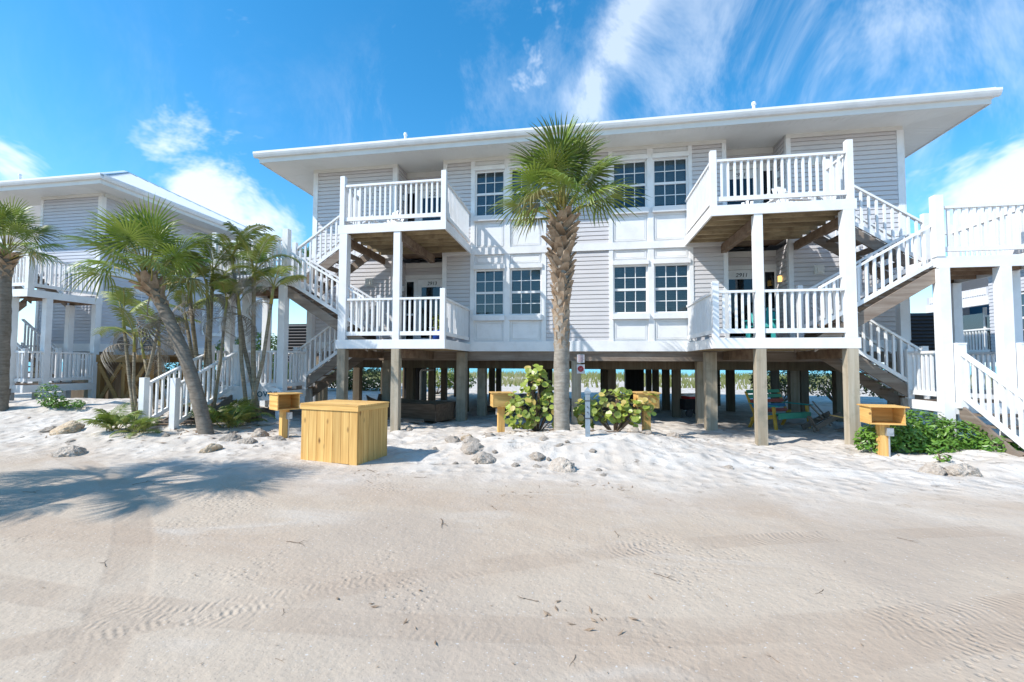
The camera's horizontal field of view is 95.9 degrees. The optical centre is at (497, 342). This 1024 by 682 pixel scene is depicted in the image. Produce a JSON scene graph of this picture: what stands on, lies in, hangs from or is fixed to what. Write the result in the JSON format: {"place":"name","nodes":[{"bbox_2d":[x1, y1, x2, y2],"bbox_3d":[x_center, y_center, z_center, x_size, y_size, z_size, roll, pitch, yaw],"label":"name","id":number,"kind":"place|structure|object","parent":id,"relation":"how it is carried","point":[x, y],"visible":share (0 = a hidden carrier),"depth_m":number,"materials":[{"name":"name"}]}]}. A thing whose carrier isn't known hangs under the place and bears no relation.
{"place":"outdoors","nodes":[
{"label":"outdoors","id":0,"kind":"place"},
{"bbox_2d":[371,210,403,223],"bbox_3d":[-3.020,-3.292,12.848,0.740,0.991,0.936,-1,-3,25],"label":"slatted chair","id":1,"kind":"object","parent":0,"point":[391,221],"visible":0.07,"depth_m":12.72,"materials":[{"name":"white wood"}]},
{"bbox_2d":[0,371,1023,681],"bbox_3d":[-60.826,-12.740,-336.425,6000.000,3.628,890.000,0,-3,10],"label":"sand ground","id":2,"kind":"structure","parent":0,"point":[94,539],"depth_m":3.91,"materials":[{"name":"beige sand"}]},
{"bbox_2d":[0,196,70,410],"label":"sabal palm","id":3,"kind":"object","parent":2,"relation":"on","point":[16,221],"visible":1,"depth_m":12.11,"materials":[{"name":"green plant"}]},
{"bbox_2d":[39,426,56,432],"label":"rock","id":4,"kind":"object","parent":2,"relation":"on","point":[47,429],"visible":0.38,"depth_m":9.86,"materials":[{"name":"grey stone"}]},
{"bbox_2d":[0,238,102,400],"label":"balcony","id":5,"kind":"structure","parent":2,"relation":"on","point":[45,361],"depth_m":14.67,"materials":[{"name":"white wood"}]},
{"bbox_2d":[34,382,85,408],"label":"glossy shrub","id":6,"kind":"object","parent":2,"relation":"on","point":[53,403],"visible":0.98,"depth_m":12.17,"materials":[{"name":"green plant"}]},
{"bbox_2d":[49,420,84,435],"bbox_3d":[-9.185,1.873,9.855,0.561,0.413,0.606,0,2,-26],"label":"rock","id":7,"kind":"object","parent":2,"relation":"on","point":[72,426],"visible":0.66,"depth_m":9.74,"materials":[{"name":"beige stone"}]},
{"bbox_2d":[51,445,86,456],"bbox_3d":[-7.399,1.945,8.005,0.490,0.334,0.449,1,-3,-16],"label":"rock","id":8,"kind":"object","parent":2,"relation":"on","point":[72,451],"visible":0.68,"depth_m":7.88,"materials":[{"name":"grey stone"}]},
{"bbox_2d":[75,402,151,430],"bbox_3d":[-7.992,1.575,9.761,1.274,0.605,1.162,1,-3,-19],"label":"palm seedling","id":9,"kind":"object","parent":2,"relation":"on","point":[107,419],"visible":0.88,"depth_m":9.55,"materials":[{"name":"green plant"}]},
{"bbox_2d":[109,413,164,438],"bbox_3d":[-7.234,1.678,9.476,0.992,0.542,0.963,0,-3,10],"label":"palm seedling","id":10,"kind":"object","parent":2,"relation":"on","point":[143,424],"visible":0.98,"depth_m":9.32,"materials":[{"name":"green plant"}]},
{"bbox_2d":[54,193,224,434],"bbox_3d":[-7.659,-0.577,10.084,3.045,5.472,3.262,3,-3,-41],"label":"sabal palm","id":11,"kind":"object","parent":2,"relation":"on","point":[136,232],"visible":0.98,"depth_m":9.90,"materials":[{"name":"green plant"}]},
{"bbox_2d":[96,355,183,399],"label":"braced platform","id":12,"kind":"structure","parent":2,"relation":"on","point":[102,379],"depth_m":14.91,"materials":[{"name":"brown wood"}]},
{"bbox_2d":[113,334,137,354],"bbox_3d":[-12.373,0.080,15.648,0.760,0.680,0.665,0,-3,10],"label":"air conditioner","id":13,"kind":"object","parent":12,"relation":"on","point":[119,339],"visible":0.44,"depth_m":15.35,"materials":[{"name":"grey metal"}]},
{"bbox_2d":[137,334,173,354],"bbox_3d":[-11.438,0.077,15.479,0.760,0.680,0.665,0,-3,10],"label":"air conditioner","id":14,"kind":"object","parent":12,"relation":"on","point":[145,344],"visible":0.41,"depth_m":15.22,"materials":[{"name":"grey metal"}]},
{"bbox_2d":[93,270,202,420],"bbox_3d":[-8.475,0.141,10.795,3.073,3.552,1.559,0,-3,10],"label":"cluster palm","id":15,"kind":"object","parent":2,"relation":"on","point":[122,296],"visible":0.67,"depth_m":10.77,"materials":[{"name":"green plant"}]},
{"bbox_2d":[0,170,303,398],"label":"beach house","id":16,"kind":"structure","parent":2,"relation":"on","point":[64,203],"depth_m":16.70,"materials":[{"name":"white"}]},
{"bbox_2d":[126,291,149,327],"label":"window","id":17,"kind":"structure","parent":16,"relation":"in","point":[129,291],"depth_m":17.82,"materials":[{"name":"grey glass"}]},
{"bbox_2d":[204,305,219,333],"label":"window","id":18,"kind":"structure","parent":16,"relation":"in","point":[213,305],"depth_m":21.55,"materials":[{"name":"grey glass"}]},
{"bbox_2d":[109,299,200,408],"bbox_3d":[-9.376,0.403,12.200,2.302,2.891,1.804,0,-3,10],"label":"cluster palm","id":19,"kind":"object","parent":2,"relation":"on","point":[144,312],"visible":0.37,"depth_m":12.20,"materials":[{"name":"green plant"}]},
{"bbox_2d":[162,362,178,388],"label":"scrub hedge","id":20,"kind":"object","parent":2,"relation":"on","point":[168,369],"visible":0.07,"depth_m":27.98,"materials":[{"name":"green plant"}]},
{"bbox_2d":[154,420,213,424],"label":"fallen branch","id":21,"kind":"object","parent":2,"relation":"on","point":[189,422],"visible":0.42,"depth_m":10.00,"materials":[{"name":"wood"}]},
{"bbox_2d":[152,238,254,396],"bbox_3d":[-7.441,-0.301,11.581,2.985,4.293,2.060,-1,-3,33],"label":"cluster palm","id":22,"kind":"object","parent":2,"relation":"on","point":[192,307],"visible":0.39,"depth_m":11.49,"materials":[{"name":"green plant"}]},
{"bbox_2d":[198,443,222,452],"bbox_3d":[-5.240,1.951,8.422,0.290,0.232,0.413,-4,7,35],"label":"rock","id":23,"kind":"object","parent":2,"relation":"on","point":[211,447],"visible":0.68,"depth_m":8.34,"materials":[{"name":"beige stone"}]},
{"bbox_2d":[179,251,257,413],"bbox_3d":[-6.830,-0.068,10.842,2.058,3.842,1.649,0,-3,10],"label":"cluster palm","id":24,"kind":"object","parent":2,"relation":"on","point":[223,286],"visible":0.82,"depth_m":10.87,"materials":[{"name":"green plant"}]},
{"bbox_2d":[219,432,241,440],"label":"rock","id":25,"kind":"object","parent":2,"relation":"on","point":[232,436],"visible":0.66,"depth_m":9.03,"materials":[{"name":"grey stone"}]},
{"bbox_2d":[187,397,275,427],"bbox_3d":[-6.026,1.539,10.330,1.521,0.703,1.749,-1,-3,31],"label":"palm seedling","id":26,"kind":"object","parent":2,"relation":"on","point":[244,415],"visible":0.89,"depth_m":10.25,"materials":[{"name":"green plant"}]},
{"bbox_2d":[237,437,256,443],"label":"rock","id":27,"kind":"object","parent":2,"relation":"on","point":[249,440],"visible":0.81,"depth_m":8.91,"materials":[{"name":"grey stone"}]},
{"bbox_2d":[190,221,306,422],"bbox_3d":[-5.832,-0.456,11.060,3.340,4.788,1.975,-1,-3,33],"label":"cluster palm","id":28,"kind":"object","parent":2,"relation":"on","point":[253,255],"visible":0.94,"depth_m":10.97,"materials":[{"name":"green plant"}]},
{"bbox_2d":[214,331,291,380],"bbox_3d":[-9.375,0.972,18.018,3.959,2.819,1.479,0,-3,10],"label":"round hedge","id":29,"kind":"object","parent":2,"relation":"on","point":[258,347],"visible":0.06,"depth_m":17.77,"materials":[{"name":"green plant"}]},
{"bbox_2d":[250,428,268,436],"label":"rock","id":30,"kind":"object","parent":2,"relation":"on","point":[258,432],"visible":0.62,"depth_m":9.51,"materials":[{"name":"grey stone"}]},
{"bbox_2d":[138,214,383,429],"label":"staircase","id":31,"kind":"structure","parent":2,"relation":"on","point":[304,294],"depth_m":11.63,"materials":[{"name":"white wood"}]},
{"bbox_2d":[217,386,282,400],"bbox_3d":[-6.322,1.250,11.436,2.300,0.342,0.085,0,-3,10],"label":"paddleboard","id":32,"kind":"object","parent":31,"relation":"attached to","point":[236,392],"visible":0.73,"depth_m":11.36,"materials":[{"name":"grey plastic"}]},
{"bbox_2d":[268,435,285,439],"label":"rock","id":33,"kind":"object","parent":2,"relation":"on","point":[279,437],"visible":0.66,"depth_m":9.22,"materials":[{"name":"grey stone"}]},
{"bbox_2d":[267,392,302,438],"bbox_3d":[-4.483,1.588,9.728,0.510,1.053,0.520,-2,-4,42],"label":"hooded box","id":34,"kind":"object","parent":2,"relation":"on","point":[283,403],"visible":0.95,"depth_m":9.69,"materials":[{"name":"yellow wood"}]},
{"bbox_2d":[291,246,308,272],"bbox_3d":[-11.553,-1.532,29.057,4.396,9.787,4.246,0,-3,10],"label":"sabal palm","id":35,"kind":"object","parent":2,"relation":"on","point":[307,254],"visible":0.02,"depth_m":28.50,"materials":[{"name":"green plant"}]},
{"bbox_2d":[288,324,314,401],"bbox_3d":[-7.257,0.873,16.669,1.400,3.100,0.163,0,-3,10],"label":"louvred screen","id":36,"kind":"object","parent":2,"relation":"on","point":[297,336],"visible":0.16,"depth_m":16.69,"materials":[{"name":"grey wood"}]},
{"bbox_2d":[300,399,388,464],"bbox_3d":[-2.616,1.504,7.937,1.190,0.952,0.855,-1,-3,21],"label":"wooden bin","id":37,"kind":"object","parent":2,"relation":"on","point":[351,432],"visible":0.98,"depth_m":7.59,"materials":[{"name":"yellow wood"}]},
{"bbox_2d":[328,368,380,390],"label":"scrub hedge","id":38,"kind":"object","parent":2,"relation":"on","point":[369,382],"visible":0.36,"depth_m":26.95,"materials":[{"name":"green plant"}]},
{"bbox_2d":[388,418,423,422],"bbox_3d":[-2.709,2.050,12.309,1.806,0.055,0.110,-1,-3,29],"label":"loose plank","id":39,"kind":"object","parent":2,"relation":"on","point":[408,420],"visible":0.36,"depth_m":11.98,"materials":[{"name":"grey wood"}]},
{"bbox_2d":[388,417,423,420],"bbox_3d":[-2.794,2.052,12.485,1.905,0.065,0.110,-1,-3,28],"label":"loose plank","id":40,"kind":"object","parent":2,"relation":"on","point":[411,419],"visible":0.21,"depth_m":12.13,"materials":[{"name":"grey wood"}]},
{"bbox_2d":[405,425,413,430],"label":"rock","id":41,"kind":"object","parent":2,"relation":"on","point":[409,428],"visible":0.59,"depth_m":10.93,"materials":[{"name":"grey stone"}]},
{"bbox_2d":[366,394,455,422],"bbox_3d":[-2.557,1.836,13.140,2.500,0.655,1.160,-1,-3,24],"label":"wooden skiff","id":42,"kind":"object","parent":2,"relation":"on","point":[432,411],"visible":0.62,"depth_m":12.53,"materials":[{"name":"brown wood"}]},
{"bbox_2d":[404,368,426,399],"bbox_3d":[-3.326,1.687,18.719,0.750,1.400,0.620,0,-3,10],"label":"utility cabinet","id":43,"kind":"object","parent":2,"relation":"on","point":[424,383],"visible":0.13,"depth_m":18.45,"materials":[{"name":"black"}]},
{"bbox_2d":[419,369,433,399],"bbox_3d":[-2.698,1.688,17.598,0.566,1.403,0.090,0,-3,10],"label":"vent loop","id":44,"kind":"object","parent":2,"relation":"on","point":[420,392],"visible":0.9,"depth_m":17.61,"materials":[{"name":"grey plastic"}]},
{"bbox_2d":[427,368,476,393],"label":"scrub hedge","id":45,"kind":"object","parent":2,"relation":"on","point":[450,380],"visible":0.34,"depth_m":24.00,"materials":[{"name":"green plant"}]},
{"bbox_2d":[444,436,459,442],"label":"rock","id":46,"kind":"object","parent":2,"relation":"on","point":[452,439],"visible":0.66,"depth_m":8.95,"materials":[{"name":"grey stone"}]},
{"bbox_2d":[461,434,473,440],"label":"rock","id":47,"kind":"object","parent":2,"relation":"on","point":[464,436],"visible":0.38,"depth_m":9.24,"materials":[{"name":"beige stone"}]},
{"bbox_2d":[460,441,483,454],"bbox_3d":[-0.432,1.883,8.149,0.430,0.287,0.485,1,-3,-25],"label":"rock","id":48,"kind":"object","parent":2,"relation":"on","point":[473,447],"visible":0.69,"depth_m":8.02,"materials":[{"name":"grey stone"}]},
{"bbox_2d":[463,436,480,442],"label":"rock","id":49,"kind":"object","parent":2,"relation":"on","point":[468,439],"visible":0.68,"depth_m":8.70,"materials":[{"name":"grey stone"}]},
{"bbox_2d":[471,451,496,463],"bbox_3d":[-0.202,1.929,7.589,0.394,0.277,0.412,2,-3,-35],"label":"rock","id":50,"kind":"object","parent":2,"relation":"on","point":[482,457],"visible":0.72,"depth_m":7.48,"materials":[{"name":"beige stone"}]},
{"bbox_2d":[485,432,495,437],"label":"rock","id":51,"kind":"object","parent":2,"relation":"on","point":[488,434],"visible":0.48,"depth_m":9.15,"materials":[{"name":"beige stone"}]},
{"bbox_2d":[489,391,512,431],"bbox_3d":[0.078,1.649,10.550,0.500,1.033,0.490,1,-3,-10],"label":"hooded box","id":52,"kind":"object","parent":2,"relation":"on","point":[499,400],"visible":0.81,"depth_m":10.43,"materials":[{"name":"yellow wood"}]},
{"bbox_2d":[10,410,1007,674],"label":"leaf litter","id":53,"kind":"object","parent":2,"relation":"on","point":[434,466],"visible":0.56,"depth_m":6.49,"materials":[{"name":"brown plant"}]},
{"bbox_2d":[487,405,552,410],"bbox_3d":[0.770,2.247,15.925,2.766,0.170,0.550,0,-3,2],"label":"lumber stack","id":54,"kind":"object","parent":2,"relation":"on","point":[490,408],"visible":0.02,"depth_m":15.68,"materials":[{"name":"brown wood"}]},
{"bbox_2d":[504,364,553,431],"bbox_3d":[0.843,1.238,10.016,1.400,1.556,0.847,0,-3,10],"label":"sea grape bush","id":55,"kind":"object","parent":2,"relation":"on","point":[546,398],"visible":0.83,"depth_m":9.90,"materials":[{"name":"green plant"}]},
{"bbox_2d":[529,451,545,460],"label":"rock","id":56,"kind":"object","parent":2,"relation":"on","point":[537,456],"visible":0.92,"depth_m":7.54,"materials":[{"name":"grey stone"}]},
{"bbox_2d":[512,393,571,404],"bbox_3d":[1.646,2.185,18.111,3.200,0.420,0.740,0,-3,-4],"label":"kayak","id":57,"kind":"object","parent":2,"relation":"on","point":[524,395],"visible":0.14,"depth_m":17.91,"materials":[{"name":"plastic"}]},
{"bbox_2d":[540,436,548,440],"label":"rock","id":58,"kind":"object","parent":2,"relation":"on","point":[543,438],"visible":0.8,"depth_m":8.62,"materials":[{"name":"grey stone"}]},
{"bbox_2d":[549,457,575,472],"bbox_3d":[0.989,1.928,7.108,0.445,0.352,0.501,0,-3,10],"label":"rock","id":59,"kind":"object","parent":2,"relation":"on","point":[561,464],"visible":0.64,"depth_m":6.97,"materials":[{"name":"beige stone"}]},
{"bbox_2d":[485,111,649,430],"bbox_3d":[1.490,-1.365,9.683,3.490,7.021,3.328,0,-3,10],"label":"sabal palm","id":60,"kind":"object","parent":2,"relation":"on","point":[563,228],"visible":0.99,"depth_m":9.58,"materials":[{"name":"green plant"}]},
{"bbox_2d":[584,387,590,436],"bbox_3d":[1.712,1.405,8.772,0.120,1.130,0.117,0,-3,10],"label":"metal post","id":61,"kind":"object","parent":2,"relation":"on","point":[587,393],"visible":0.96,"depth_m":8.73,"materials":[{"name":"grey metal"}]},
{"bbox_2d":[590,428,641,432],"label":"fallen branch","id":62,"kind":"object","parent":2,"relation":"on","point":[615,431],"visible":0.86,"depth_m":9.11,"materials":[{"name":"wood"}]},
{"bbox_2d":[573,387,659,430],"bbox_3d":[2.503,1.456,9.801,1.791,1.058,0.680,0,-3,16],"label":"sea grape bush","id":63,"kind":"object","parent":2,"relation":"on","point":[615,419],"visible":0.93,"depth_m":9.67,"materials":[{"name":"green plant"}]},
{"bbox_2d":[253,87,1002,445],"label":"beach house","id":64,"kind":"structure","parent":2,"relation":"on","point":[693,263],"depth_m":12.37,"materials":[{"name":"white wood"}]},
{"bbox_2d":[417,279,441,338],"bbox_3d":[-2.031,-0.951,14.273,0.920,2.040,0.080,0,-3,10],"label":"door","id":65,"kind":"structure","parent":64,"relation":"in","point":[426,287],"depth_m":14.31,"materials":[{"name":"metal"}]},
{"bbox_2d":[419,189,440,220],"bbox_3d":[-2.014,-3.758,14.416,0.920,2.040,0.050,0,-3,10],"label":"door","id":66,"kind":"structure","parent":64,"relation":"in","point":[424,191],"depth_m":14.45,"materials":[{"name":"glass"}]},
{"bbox_2d":[432,314,439,338],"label":"potted plant","id":67,"kind":"object","parent":64,"relation":"on","point":[438,329],"visible":0.42,"depth_m":11.88,"materials":[{"name":"blue plant"}]},
{"bbox_2d":[475,269,503,314],"bbox_3d":[-0.174,-1.421,13.562,0.871,1.329,0.620,0,-3,10],"label":"window","id":68,"kind":"structure","parent":64,"relation":"in","point":[489,287],"depth_m":13.35,"materials":[{"name":"blue glass"}]},
{"bbox_2d":[475,170,504,215],"bbox_3d":[-0.160,-4.302,13.693,0.871,1.341,0.620,0,-3,10],"label":"window","id":69,"kind":"structure","parent":64,"relation":"in","point":[487,192],"depth_m":13.48,"materials":[{"name":"clear glass"}]},
{"bbox_2d":[510,268,541,314],"bbox_3d":[0.861,-1.424,13.375,0.901,1.329,0.620,0,-3,10],"label":"window","id":70,"kind":"structure","parent":64,"relation":"in","point":[525,284],"depth_m":13.18,"materials":[{"name":"blue glass"}]},
{"bbox_2d":[511,169,541,213],"bbox_3d":[0.876,-4.305,13.506,0.901,1.341,0.620,0,-3,10],"label":"window","id":71,"kind":"structure","parent":64,"relation":"in","point":[512,175],"depth_m":13.30,"materials":[{"name":"blue glass"}]},
{"bbox_2d":[577,355,583,362],"bbox_3d":[2.278,0.438,12.648,0.200,0.220,0.014,0,-3,10],"label":"notice board","id":72,"kind":"object","parent":64,"relation":"attached to","point":[580,358],"visible":1,"depth_m":12.64,"materials":[{"name":"white metal"}]},
{"bbox_2d":[577,364,584,373],"bbox_3d":[2.276,0.723,12.629,0.210,0.250,0.027,0,-3,10],"label":"round sign","id":73,"kind":"object","parent":64,"relation":"attached to","point":[580,368],"visible":1,"depth_m":12.63,"materials":[{"name":"red"}]},
{"bbox_2d":[612,160,646,207],"bbox_3d":[3.682,-4.314,12.998,0.913,1.341,0.620,0,-3,10],"label":"window","id":74,"kind":"structure","parent":64,"relation":"in","point":[634,173],"depth_m":12.81,"materials":[{"name":"clear glass"}]},
{"bbox_2d":[613,265,647,312],"bbox_3d":[3.667,-1.433,12.867,0.913,1.329,0.620,0,-3,10],"label":"window","id":75,"kind":"structure","parent":64,"relation":"in","point":[630,285],"depth_m":12.65,"materials":[{"name":"blue glass"}]},
{"bbox_2d":[653,157,687,205],"bbox_3d":[4.729,-4.317,12.808,0.906,1.341,0.620,0,-3,10],"label":"window","id":76,"kind":"structure","parent":64,"relation":"in","point":[670,176],"depth_m":12.59,"materials":[{"name":"blue glass"}]},
{"bbox_2d":[654,263,689,312],"bbox_3d":[4.715,-1.436,12.677,0.906,1.329,0.620,0,-3,10],"label":"window","id":77,"kind":"structure","parent":64,"relation":"in","point":[671,283],"depth_m":12.46,"materials":[{"name":"blue glass"}]},
{"bbox_2d":[728,270,753,337],"bbox_3d":[6.723,-0.978,12.704,0.920,2.040,0.050,0,-3,10],"label":"door","id":78,"kind":"structure","parent":64,"relation":"in","point":[738,279],"depth_m":12.72,"materials":[{"name":"metal"}]},
{"bbox_2d":[727,169,757,204],"bbox_3d":[6.737,-3.785,12.832,0.920,2.040,0.050,0,-3,10],"label":"door","id":79,"kind":"structure","parent":64,"relation":"in","point":[750,170],"depth_m":12.84,"materials":[{"name":"glass"}]},
{"bbox_2d":[744,307,775,337],"bbox_3d":[6.548,-0.470,11.437,0.703,0.941,0.890,-2,-3,35],"label":"slatted chair","id":80,"kind":"object","parent":64,"relation":"on","point":[749,335],"visible":0.33,"depth_m":11.44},
{"bbox_2d":[767,187,812,202],"bbox_3d":[6.872,-3.330,10.907,0.740,0.991,0.936,0,-3,0],"label":"slatted chair","id":81,"kind":"object","parent":64,"relation":"on","point":[789,199],"visible":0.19,"depth_m":10.86,"materials":[{"name":"white wood"}]},
{"bbox_2d":[627,427,638,432],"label":"rock","id":82,"kind":"object","parent":2,"relation":"on","point":[634,429],"visible":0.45,"depth_m":9.48,"materials":[{"name":"beige stone"}]},
{"bbox_2d":[624,369,643,403],"bbox_3d":[5.484,1.724,18.546,0.700,1.400,0.620,0,-3,10],"label":"utility cabinet","id":83,"kind":"object","parent":2,"relation":"on","point":[633,379],"visible":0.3,"depth_m":18.26,"materials":[{"name":"black"}]},
{"bbox_2d":[632,391,660,429],"bbox_3d":[3.164,1.571,9.842,0.500,1.033,0.490,0,-3,2],"label":"hooded box","id":84,"kind":"object","parent":2,"relation":"on","point":[637,395],"visible":0.6,"depth_m":9.74,"materials":[{"name":"yellow wood"}]},
{"bbox_2d":[641,430,651,434],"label":"rock","id":85,"kind":"object","parent":2,"relation":"on","point":[647,432],"visible":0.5,"depth_m":9.35,"materials":[{"name":"beige stone"}]},
{"bbox_2d":[666,432,680,437],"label":"rock","id":86,"kind":"object","parent":2,"relation":"on","point":[676,435],"visible":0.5,"depth_m":9.29,"materials":[{"name":"grey stone"}]},
{"bbox_2d":[680,385,720,416],"bbox_3d":[6.345,1.812,14.529,1.468,0.963,0.660,1,-3,-15],"label":"beach wagon","id":87,"kind":"object","parent":2,"relation":"on","point":[688,405],"visible":0.34,"depth_m":14.11,"materials":[{"name":"black"}]},
{"bbox_2d":[681,393,694,398],"bbox_3d":[6.187,1.817,14.457,0.750,0.430,0.470,1,-3,-15],"label":"cooler","id":88,"kind":"object","parent":87,"relation":"in","point":[687,395],"visible":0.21,"depth_m":14.30,"materials":[{"name":"red plastic"}]},
{"bbox_2d":[723,465,733,468],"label":"rock","id":89,"kind":"object","parent":2,"relation":"on","point":[729,466],"visible":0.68,"depth_m":7.10,"materials":[{"name":"beige stone"}]},
{"bbox_2d":[745,389,812,429],"bbox_3d":[7.345,1.737,12.094,1.370,0.972,0.921,1,-3,-23],"label":"painted bench","id":90,"kind":"object","parent":2,"relation":"on","point":[788,414],"visible":0.77,"depth_m":12.10,"materials":[{"name":"green wood"}]},
{"bbox_2d":[748,370,815,402],"bbox_3d":[12.010,1.770,19.495,2.566,1.681,1.654,0,-3,10],"label":"scrub hedge","id":91,"kind":"object","parent":2,"relation":"on","point":[782,384],"visible":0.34,"depth_m":19.35,"materials":[{"name":"green plant"}]},
{"bbox_2d":[801,401,843,431],"bbox_3d":[8.158,1.843,11.531,1.309,0.719,0.734,1,-3,-18],"label":"broken chair","id":92,"kind":"object","parent":2,"relation":"on","point":[813,422],"visible":0.89,"depth_m":11.45,"materials":[{"name":"grey wood"}]},
{"bbox_2d":[809,371,872,400],"bbox_3d":[14.452,1.772,19.789,2.713,1.728,1.619,0,-3,10],"label":"scrub hedge","id":93,"kind":"object","parent":2,"relation":"on","point":[827,391],"visible":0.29,"depth_m":19.64,"materials":[{"name":"green plant"}]},
{"bbox_2d":[862,368,886,398],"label":"scrub hedge","id":94,"kind":"object","parent":2,"relation":"on","point":[871,393],"visible":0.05,"depth_m":19.13,"materials":[{"name":"green plant"}]},
{"bbox_2d":[857,404,909,456],"bbox_3d":[6.866,1.636,8.223,0.580,1.033,0.490,0,-3,16],"label":"hooded box","id":95,"kind":"object","parent":2,"relation":"on","point":[882,417],"visible":0.91,"depth_m":8.20,"materials":[{"name":"yellow wood"}]},
{"bbox_2d":[794,185,1023,456],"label":"staircase","id":96,"kind":"structure","parent":2,"relation":"on","point":[938,380],"depth_m":9.18,"materials":[{"name":"white wood"}]},
{"bbox_2d":[910,313,934,350],"bbox_3d":[12.446,0.755,13.514,1.100,3.250,0.163,0,-3,10],"label":"louvred screen","id":97,"kind":"object","parent":96,"relation":"attached to","point":[922,329],"visible":0.14,"depth_m":13.52,"materials":[{"name":"grey"}]},
{"bbox_2d":[917,463,946,475],"bbox_3d":[6.630,1.972,7.056,0.335,0.279,0.389,-2,-4,44],"label":"rock","id":98,"kind":"object","parent":2,"relation":"on","point":[934,468],"visible":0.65,"depth_m":6.96,"materials":[{"name":"beige stone"}]},
{"bbox_2d":[852,409,1023,454],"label":"glossy shrub","id":99,"kind":"object","parent":2,"relation":"on","point":[919,436],"visible":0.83,"depth_m":8.29,"materials":[{"name":"green plant"}]},
{"bbox_2d":[932,452,951,461],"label":"glossy shrub","id":100,"kind":"object","parent":2,"relation":"on","point":[939,458],"visible":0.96,"depth_m":7.57,"materials":[{"name":"green plant"}]},
{"bbox_2d":[944,463,982,476],"bbox_3d":[6.928,1.956,6.934,0.491,0.332,0.420,3,-3,-3],"label":"rock","id":101,"kind":"object","parent":2,"relation":"on","point":[962,469],"visible":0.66,"depth_m":6.81,"materials":[{"name":"beige stone"}]},
{"bbox_2d":[926,253,1023,361],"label":"neighbour house","id":102,"kind":"structure","parent":2,"relation":"on","point":[978,316],"depth_m":16.33,"materials":[{"name":"white"}]},
{"bbox_2d":[1021,292,1023,342],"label":"window","id":103,"kind":"structure","parent":102,"relation":"in","point":[1022,294],"depth_m":14.43,"materials":[{"name":"grey"}]},
{"bbox_2d":[0,0,1023,365],"label":"sky","id":104,"kind":"structure","parent":0,"point":[178,96],"materials":[{"name":"blue"}]},
{"bbox_2d":[28,362,996,376],"bbox_3d":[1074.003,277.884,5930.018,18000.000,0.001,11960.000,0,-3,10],"label":"sea","id":105,"kind":"structure","parent":0,"point":[689,372],"depth_m":167.55,"materials":[{"name":"teal liquid"}]},
{"bbox_2d":[584,407,636,410],"bbox_3d":[3.885,2.264,15.968,2.366,0.170,0.550,0,-3,16],"label":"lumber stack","id":106,"kind":"object","parent":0,"point":[605,408],"visible":0.04,"depth_m":15.75,"materials":[{"name":"brown wood"}]},
{"bbox_2d":[273,369,991,390],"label":"dune grass","id":107,"kind":"structure","parent":0,"point":[743,378],"depth_m":37.38,"materials":[{"name":"green plant"}]}
]}

